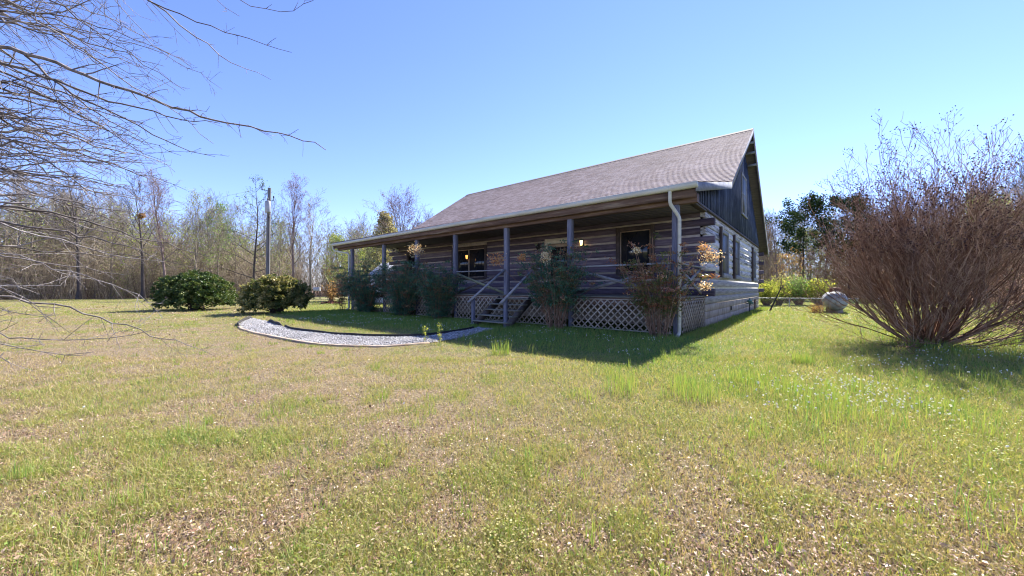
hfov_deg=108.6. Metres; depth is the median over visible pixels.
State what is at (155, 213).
woodland tree
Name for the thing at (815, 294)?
leafy bush
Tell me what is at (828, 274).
woodland tree
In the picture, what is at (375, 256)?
woodland tree
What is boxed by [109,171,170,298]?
woodland tree
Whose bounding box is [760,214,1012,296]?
understory leaves
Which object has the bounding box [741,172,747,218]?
window
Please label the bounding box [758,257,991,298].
understory leaves
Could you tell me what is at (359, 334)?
path edging
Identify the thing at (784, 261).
deep woods
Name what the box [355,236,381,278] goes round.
woodland tree
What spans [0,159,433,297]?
woods
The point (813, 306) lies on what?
dry weeds
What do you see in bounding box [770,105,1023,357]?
bare shrub
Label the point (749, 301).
gas regulator
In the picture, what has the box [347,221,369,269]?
woodland tree
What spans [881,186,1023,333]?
bare shrub
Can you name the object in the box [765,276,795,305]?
leafy bush
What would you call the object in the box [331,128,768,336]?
log house
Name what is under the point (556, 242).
door
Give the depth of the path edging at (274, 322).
13.28 m
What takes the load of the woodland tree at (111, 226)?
on the ground at (346, 389)
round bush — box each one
[144,269,238,310]
[232,273,314,314]
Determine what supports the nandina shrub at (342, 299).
on the ground at (346, 389)
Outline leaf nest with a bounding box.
[137,213,146,219]
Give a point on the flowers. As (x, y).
(886, 395)
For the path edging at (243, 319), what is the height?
0.202 m
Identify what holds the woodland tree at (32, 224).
on the ground at (346, 389)
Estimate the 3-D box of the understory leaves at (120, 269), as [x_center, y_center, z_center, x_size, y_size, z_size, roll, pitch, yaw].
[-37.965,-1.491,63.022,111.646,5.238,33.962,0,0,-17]
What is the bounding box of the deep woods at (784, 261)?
[761,239,932,292]
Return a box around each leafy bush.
[321,280,340,300]
[758,280,782,305]
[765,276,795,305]
[770,269,806,301]
[780,271,815,304]
[799,278,836,304]
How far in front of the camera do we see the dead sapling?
20.77 m
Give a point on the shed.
(377, 267)
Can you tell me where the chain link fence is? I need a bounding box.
[761,298,871,306]
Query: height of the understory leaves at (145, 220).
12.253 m
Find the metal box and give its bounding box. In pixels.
[313,287,320,298]
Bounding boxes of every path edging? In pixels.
[237,316,251,325]
[238,326,429,346]
[268,319,282,325]
[284,325,473,336]
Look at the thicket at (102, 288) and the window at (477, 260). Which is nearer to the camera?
the window at (477, 260)
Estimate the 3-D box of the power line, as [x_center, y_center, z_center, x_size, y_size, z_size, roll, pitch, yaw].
[-37.492,-5.365,32.941,45.082,1.669,0.011,0,0,21]
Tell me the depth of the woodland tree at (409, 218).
35.86 m
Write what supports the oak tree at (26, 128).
on the ground at (346, 389)
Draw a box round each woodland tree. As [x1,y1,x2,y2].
[0,165,76,297]
[36,162,110,298]
[80,187,137,297]
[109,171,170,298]
[124,166,192,297]
[174,188,222,271]
[199,198,244,274]
[211,174,290,280]
[212,199,255,286]
[255,213,296,275]
[273,193,331,291]
[275,172,325,277]
[307,217,342,296]
[316,232,354,285]
[347,210,397,277]
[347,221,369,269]
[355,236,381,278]
[361,183,424,252]
[759,216,792,279]
[765,190,833,297]
[773,221,811,275]
[779,225,831,283]
[805,212,842,289]
[813,187,875,299]
[813,219,848,286]
[865,206,893,295]
[939,187,1017,303]
[1000,138,1023,215]
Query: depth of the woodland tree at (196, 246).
46.98 m
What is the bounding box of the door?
[545,237,566,291]
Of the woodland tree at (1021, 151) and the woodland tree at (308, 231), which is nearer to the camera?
the woodland tree at (1021, 151)
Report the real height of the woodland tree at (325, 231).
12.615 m
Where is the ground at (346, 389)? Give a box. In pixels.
[0,289,1023,575]
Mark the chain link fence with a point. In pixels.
(806, 301)
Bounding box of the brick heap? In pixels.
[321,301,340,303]
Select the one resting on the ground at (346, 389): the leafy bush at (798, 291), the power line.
the leafy bush at (798, 291)
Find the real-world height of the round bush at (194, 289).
2.555 m
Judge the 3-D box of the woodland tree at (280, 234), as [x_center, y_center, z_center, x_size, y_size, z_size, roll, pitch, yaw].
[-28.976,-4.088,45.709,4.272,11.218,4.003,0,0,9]
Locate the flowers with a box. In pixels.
[60,313,1023,446]
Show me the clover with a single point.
(998, 459)
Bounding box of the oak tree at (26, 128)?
[0,0,325,370]
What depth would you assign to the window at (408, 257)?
22.37 m
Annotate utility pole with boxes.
[261,188,274,274]
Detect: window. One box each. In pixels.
[406,253,414,275]
[451,245,486,279]
[616,224,654,274]
[719,226,730,278]
[732,235,741,279]
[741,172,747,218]
[751,247,757,281]
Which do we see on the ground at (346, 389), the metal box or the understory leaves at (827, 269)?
the metal box
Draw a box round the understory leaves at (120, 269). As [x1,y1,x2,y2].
[0,254,340,296]
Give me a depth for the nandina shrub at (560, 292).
11.45 m
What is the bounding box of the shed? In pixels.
[368,263,392,302]
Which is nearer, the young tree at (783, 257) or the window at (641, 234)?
the window at (641, 234)
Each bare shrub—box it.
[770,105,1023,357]
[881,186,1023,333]
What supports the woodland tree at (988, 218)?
on the ground at (346, 389)
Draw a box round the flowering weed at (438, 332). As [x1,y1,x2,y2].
[437,322,441,343]
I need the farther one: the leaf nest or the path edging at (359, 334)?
the leaf nest
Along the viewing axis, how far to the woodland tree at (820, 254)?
44.94 m
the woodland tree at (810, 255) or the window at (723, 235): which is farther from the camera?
the woodland tree at (810, 255)
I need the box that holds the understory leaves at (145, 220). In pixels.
[0,196,409,295]
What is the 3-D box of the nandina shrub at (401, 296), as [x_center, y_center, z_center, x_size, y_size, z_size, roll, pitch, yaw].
[-5.112,-0.006,16.785,4.054,2.745,2.153,0,0,39]
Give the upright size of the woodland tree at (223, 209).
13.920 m
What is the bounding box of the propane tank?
[821,287,847,312]
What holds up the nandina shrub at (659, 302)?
on the ground at (346, 389)
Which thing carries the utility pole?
on the ground at (346, 389)
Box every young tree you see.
[323,264,339,286]
[775,247,810,282]
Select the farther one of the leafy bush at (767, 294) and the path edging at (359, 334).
the leafy bush at (767, 294)
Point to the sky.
(452, 100)
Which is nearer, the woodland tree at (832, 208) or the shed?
the shed
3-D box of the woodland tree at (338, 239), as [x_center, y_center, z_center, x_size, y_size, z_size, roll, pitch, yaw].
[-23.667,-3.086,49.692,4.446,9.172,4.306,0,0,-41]
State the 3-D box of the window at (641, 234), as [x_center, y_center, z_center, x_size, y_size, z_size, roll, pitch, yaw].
[4.557,-1.380,13.614,1.450,1.800,0.215,0,0,39]
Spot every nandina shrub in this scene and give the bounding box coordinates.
[328,257,397,312]
[330,279,347,308]
[369,259,435,315]
[404,241,466,318]
[487,239,605,328]
[606,232,725,338]
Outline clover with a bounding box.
[0,303,1023,575]
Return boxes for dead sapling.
[769,282,782,310]
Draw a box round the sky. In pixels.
[0,0,1023,288]
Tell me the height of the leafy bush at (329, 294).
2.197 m
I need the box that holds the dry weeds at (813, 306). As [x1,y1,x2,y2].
[808,303,827,313]
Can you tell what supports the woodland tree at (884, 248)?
on the ground at (346, 389)
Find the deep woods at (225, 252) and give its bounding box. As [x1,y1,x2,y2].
[2,234,387,285]
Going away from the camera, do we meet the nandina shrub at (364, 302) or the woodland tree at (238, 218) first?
the nandina shrub at (364, 302)
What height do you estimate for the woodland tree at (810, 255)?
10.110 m
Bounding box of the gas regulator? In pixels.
[746,298,752,311]
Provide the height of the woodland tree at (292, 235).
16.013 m
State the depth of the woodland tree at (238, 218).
53.85 m
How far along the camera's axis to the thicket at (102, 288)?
46.69 m
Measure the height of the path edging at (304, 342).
0.127 m
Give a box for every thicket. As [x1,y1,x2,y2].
[0,217,391,299]
[758,240,1022,301]
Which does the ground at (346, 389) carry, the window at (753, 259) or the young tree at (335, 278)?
the young tree at (335, 278)
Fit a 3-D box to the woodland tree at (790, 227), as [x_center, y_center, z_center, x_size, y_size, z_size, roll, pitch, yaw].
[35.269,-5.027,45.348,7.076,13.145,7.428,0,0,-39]
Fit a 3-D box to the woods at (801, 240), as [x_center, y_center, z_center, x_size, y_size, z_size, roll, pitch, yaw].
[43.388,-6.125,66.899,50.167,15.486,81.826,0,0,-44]
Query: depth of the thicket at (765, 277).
47.38 m
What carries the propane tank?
on the ground at (346, 389)
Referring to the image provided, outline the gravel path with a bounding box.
[239,319,488,344]
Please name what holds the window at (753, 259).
in the log house
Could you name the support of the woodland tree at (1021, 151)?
on the ground at (346, 389)
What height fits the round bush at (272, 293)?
2.168 m
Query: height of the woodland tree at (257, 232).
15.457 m
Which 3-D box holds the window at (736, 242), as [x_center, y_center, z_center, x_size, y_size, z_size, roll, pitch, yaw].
[10.304,-1.355,16.941,0.235,1.930,1.900,0,0,39]
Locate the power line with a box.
[3,213,268,236]
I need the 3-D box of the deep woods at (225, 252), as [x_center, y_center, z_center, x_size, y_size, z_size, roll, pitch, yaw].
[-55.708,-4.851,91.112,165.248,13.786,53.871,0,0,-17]
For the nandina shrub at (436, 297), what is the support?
on the ground at (346, 389)
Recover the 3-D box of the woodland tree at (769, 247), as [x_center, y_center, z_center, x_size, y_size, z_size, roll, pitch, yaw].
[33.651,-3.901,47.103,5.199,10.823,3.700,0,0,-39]
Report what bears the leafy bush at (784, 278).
on the ground at (346, 389)
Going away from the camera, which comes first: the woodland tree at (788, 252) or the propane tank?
the propane tank
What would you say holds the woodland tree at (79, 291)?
on the ground at (346, 389)
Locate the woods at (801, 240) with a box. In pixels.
[758,142,1023,296]
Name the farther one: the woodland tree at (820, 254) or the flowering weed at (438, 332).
the woodland tree at (820, 254)

